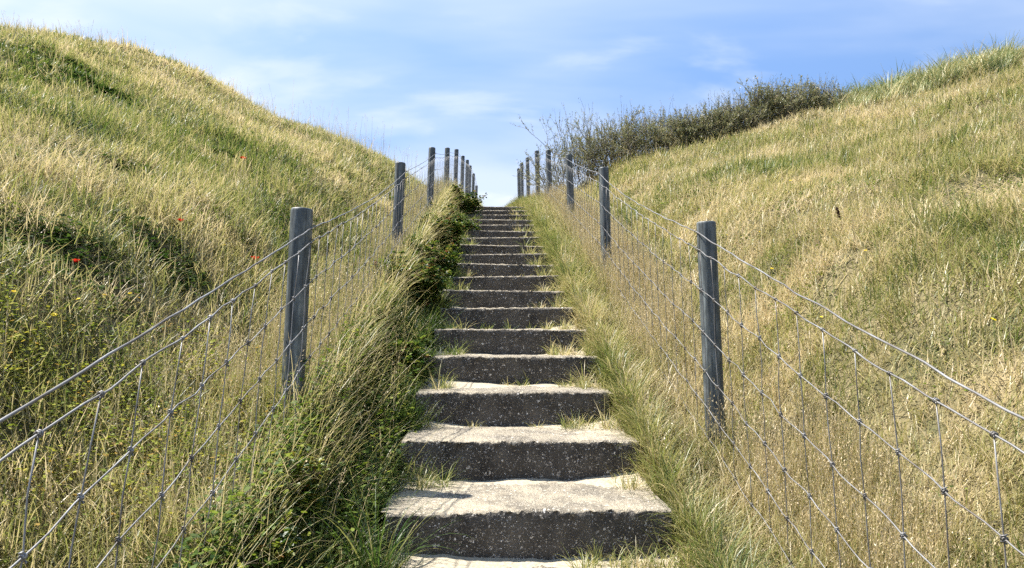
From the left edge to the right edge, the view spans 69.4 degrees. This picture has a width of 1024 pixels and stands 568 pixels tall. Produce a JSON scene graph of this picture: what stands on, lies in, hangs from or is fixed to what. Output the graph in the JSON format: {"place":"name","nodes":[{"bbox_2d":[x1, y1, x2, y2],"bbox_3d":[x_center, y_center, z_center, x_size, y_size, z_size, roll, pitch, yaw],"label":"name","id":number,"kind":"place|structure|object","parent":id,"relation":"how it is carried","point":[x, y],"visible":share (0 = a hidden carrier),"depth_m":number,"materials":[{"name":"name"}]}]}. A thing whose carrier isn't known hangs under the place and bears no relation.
{"place":"outdoors","nodes":[
{"label":"outdoors","id":0,"kind":"place"},
{"bbox_2d":[0,43,1023,567],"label":"ground","id":1,"kind":"structure","parent":0,"point":[904,343],"depth_m":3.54,"materials":[{"name":"beige plant"}]},
{"bbox_2d":[0,10,460,567],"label":"hill grass","id":2,"kind":"structure","parent":1,"relation":"on","point":[222,184],"depth_m":4.45,"materials":[{"name":"plant"}]},
{"bbox_2d":[0,147,477,567],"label":"wire fence","id":3,"kind":"object","parent":1,"relation":"on","point":[298,281],"visible":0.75,"depth_m":3.31,"materials":[{"name":"grey metal"}]},
{"bbox_2d":[225,510,303,567],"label":"wild rose","id":4,"kind":"object","parent":1,"relation":"on","point":[279,542],"visible":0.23,"depth_m":2.30,"materials":[{"name":"plant"}]},
{"bbox_2d":[237,448,330,524],"bbox_3d":[-0.828,0.749,2.709,0.343,0.312,0.416,0,-5,-2],"label":"wild rose","id":5,"kind":"object","parent":1,"relation":"on","point":[298,467],"visible":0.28,"depth_m":2.64,"materials":[{"name":"plant"}]},
{"bbox_2d":[300,471,484,567],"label":"grass tussock","id":6,"kind":"object","parent":1,"relation":"on","point":[373,554],"depth_m":2.52,"materials":[{"name":"green plant"}]},
{"bbox_2d":[371,335,436,380],"bbox_3d":[-0.740,0.518,4.641,0.527,0.394,0.489,-2,-5,19],"label":"bramble bush","id":7,"kind":"object","parent":1,"relation":"on","point":[415,354],"visible":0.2,"depth_m":4.51,"materials":[{"name":"green plant"}]},
{"bbox_2d":[367,250,452,309],"bbox_3d":[-0.857,0.000,6.043,0.740,0.587,0.706,0,-5,-2],"label":"bramble bush","id":8,"kind":"object","parent":1,"relation":"on","point":[426,283],"visible":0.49,"depth_m":5.99,"materials":[{"name":"green plant"}]},
{"bbox_2d":[404,234,462,276],"bbox_3d":[-0.830,-0.220,7.444,0.665,0.563,0.638,0,-5,-2],"label":"bramble bush","id":9,"kind":"object","parent":1,"relation":"on","point":[451,258],"visible":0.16,"depth_m":7.34,"materials":[{"name":"green plant"}]},
{"bbox_2d":[416,210,467,250],"bbox_3d":[-0.878,-0.586,8.792,0.717,0.648,0.712,0,-5,-2],"label":"bramble bush","id":10,"kind":"object","parent":1,"relation":"on","point":[456,231],"visible":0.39,"depth_m":8.73,"materials":[{"name":"green plant"}]},
{"bbox_2d":[421,201,481,232],"bbox_3d":[-0.967,-0.888,10.473,0.942,0.706,0.769,4,-6,-42],"label":"bramble bush","id":11,"kind":"object","parent":1,"relation":"on","point":[468,223],"visible":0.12,"depth_m":10.41,"materials":[{"name":"green plant"}]},
{"bbox_2d":[437,182,486,214],"bbox_3d":[-0.894,-1.338,12.531,0.843,0.735,0.734,2,-5,-27],"label":"bramble bush","id":12,"kind":"object","parent":1,"relation":"on","point":[464,202],"visible":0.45,"depth_m":12.44,"materials":[{"name":"green plant"}]},
{"bbox_2d":[84,177,873,567],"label":"verge grass","id":13,"kind":"structure","parent":1,"relation":"on","point":[634,425],"depth_m":3.55,"materials":[{"name":"plant"}]},
{"bbox_2d":[2,13,997,190],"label":"grass","id":14,"kind":"structure","parent":1,"relation":"on","point":[350,120],"depth_m":13.11,"materials":[{"name":"green plant"}]},
{"bbox_2d":[0,173,1023,567],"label":"fence line grass","id":15,"kind":"structure","parent":1,"relation":"on","point":[644,287],"depth_m":3.30,"materials":[{"name":"beige plant"}]},
{"bbox_2d":[0,26,1023,567],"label":"leafy ground cover","id":16,"kind":"object","parent":1,"relation":"on","point":[246,460],"visible":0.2,"depth_m":3.13,"materials":[{"name":"green plant"}]},
{"bbox_2d":[385,206,671,567],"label":"concrete staircase","id":17,"kind":"structure","parent":1,"relation":"on","point":[540,520],"depth_m":3.47,"materials":[{"name":"grey concrete"}]},
{"bbox_2d":[354,207,692,567],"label":"tread grass","id":18,"kind":"structure","parent":17,"relation":"on","point":[584,385],"depth_m":3.94,"materials":[{"name":"plant"}]},
{"bbox_2d":[379,247,680,567],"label":"drifted sand","id":19,"kind":"structure","parent":17,"relation":"on","point":[442,561],"depth_m":3.27,"materials":[{"name":"beige sand"}]},
{"bbox_2d":[512,104,633,190],"bbox_3d":[1.360,-2.687,15.147,2.483,2.123,2.207,2,-5,-19],"label":"sea buckthorn","id":20,"kind":"object","parent":1,"relation":"on","point":[565,151],"visible":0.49,"depth_m":14.96,"materials":[{"name":"green plant"}]},
{"bbox_2d":[565,98,653,180],"bbox_3d":[1.920,-2.862,14.912,1.898,1.663,1.799,0,-5,-2],"label":"sea buckthorn","id":21,"kind":"object","parent":1,"relation":"on","point":[604,141],"visible":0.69,"depth_m":14.55,"materials":[{"name":"green plant"}]},
{"bbox_2d":[607,97,699,157],"bbox_3d":[2.738,-2.975,14.227,1.958,1.344,2.062,0,-5,-2],"label":"sea buckthorn","id":22,"kind":"object","parent":1,"relation":"on","point":[636,142],"visible":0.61,"depth_m":14.06,"materials":[{"name":"green plant"}]},
{"bbox_2d":[646,102,732,154],"bbox_3d":[3.314,-2.806,13.584,1.736,1.069,1.052,0,-5,6],"label":"sea buckthorn","id":23,"kind":"object","parent":1,"relation":"on","point":[688,130],"visible":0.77,"depth_m":13.37,"materials":[{"name":"green plant"}]},
{"bbox_2d":[690,87,779,140],"bbox_3d":[4.055,-3.086,13.597,1.582,1.066,1.430,-3,-6,35],"label":"sea buckthorn","id":24,"kind":"object","parent":1,"relation":"on","point":[738,117],"visible":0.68,"depth_m":13.38,"materials":[{"name":"green plant"}]},
{"bbox_2d":[732,73,807,127],"bbox_3d":[4.777,-3.373,13.776,1.454,1.089,1.718,-2,-5,23],"label":"sea buckthorn","id":25,"kind":"object","parent":1,"relation":"on","point":[776,102],"visible":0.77,"depth_m":13.48,"materials":[{"name":"green plant"}]},
{"bbox_2d":[517,150,1023,567],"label":"wire fence","id":26,"kind":"object","parent":1,"relation":"on","point":[710,329],"visible":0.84,"depth_m":3.78,"materials":[{"name":"grey metal"}]},
{"bbox_2d":[780,72,853,112],"bbox_3d":[5.686,-3.498,13.971,1.789,1.049,1.273,0,-5,-2],"label":"sea buckthorn","id":27,"kind":"object","parent":1,"relation":"on","point":[812,94],"visible":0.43,"depth_m":13.78,"materials":[{"name":"green plant"}]},
{"bbox_2d":[835,206,841,226],"bbox_3d":[2.382,-0.455,5.377,0.051,0.222,0.030,0,-5,-2],"label":"dock stalk","id":28,"kind":"object","parent":1,"relation":"on","point":[838,213],"visible":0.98,"depth_m":5.38,"materials":[{"name":"brown plant"}]},
{"bbox_2d":[819,30,1023,112],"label":"marram grass","id":29,"kind":"structure","parent":1,"relation":"on","point":[972,64],"depth_m":12.54,"materials":[{"name":"plant"}]},
{"bbox_2d":[0,0,1023,206],"label":"sky","id":30,"kind":"structure","parent":0,"point":[460,75],"materials":[{"name":"blue"}]}
]}

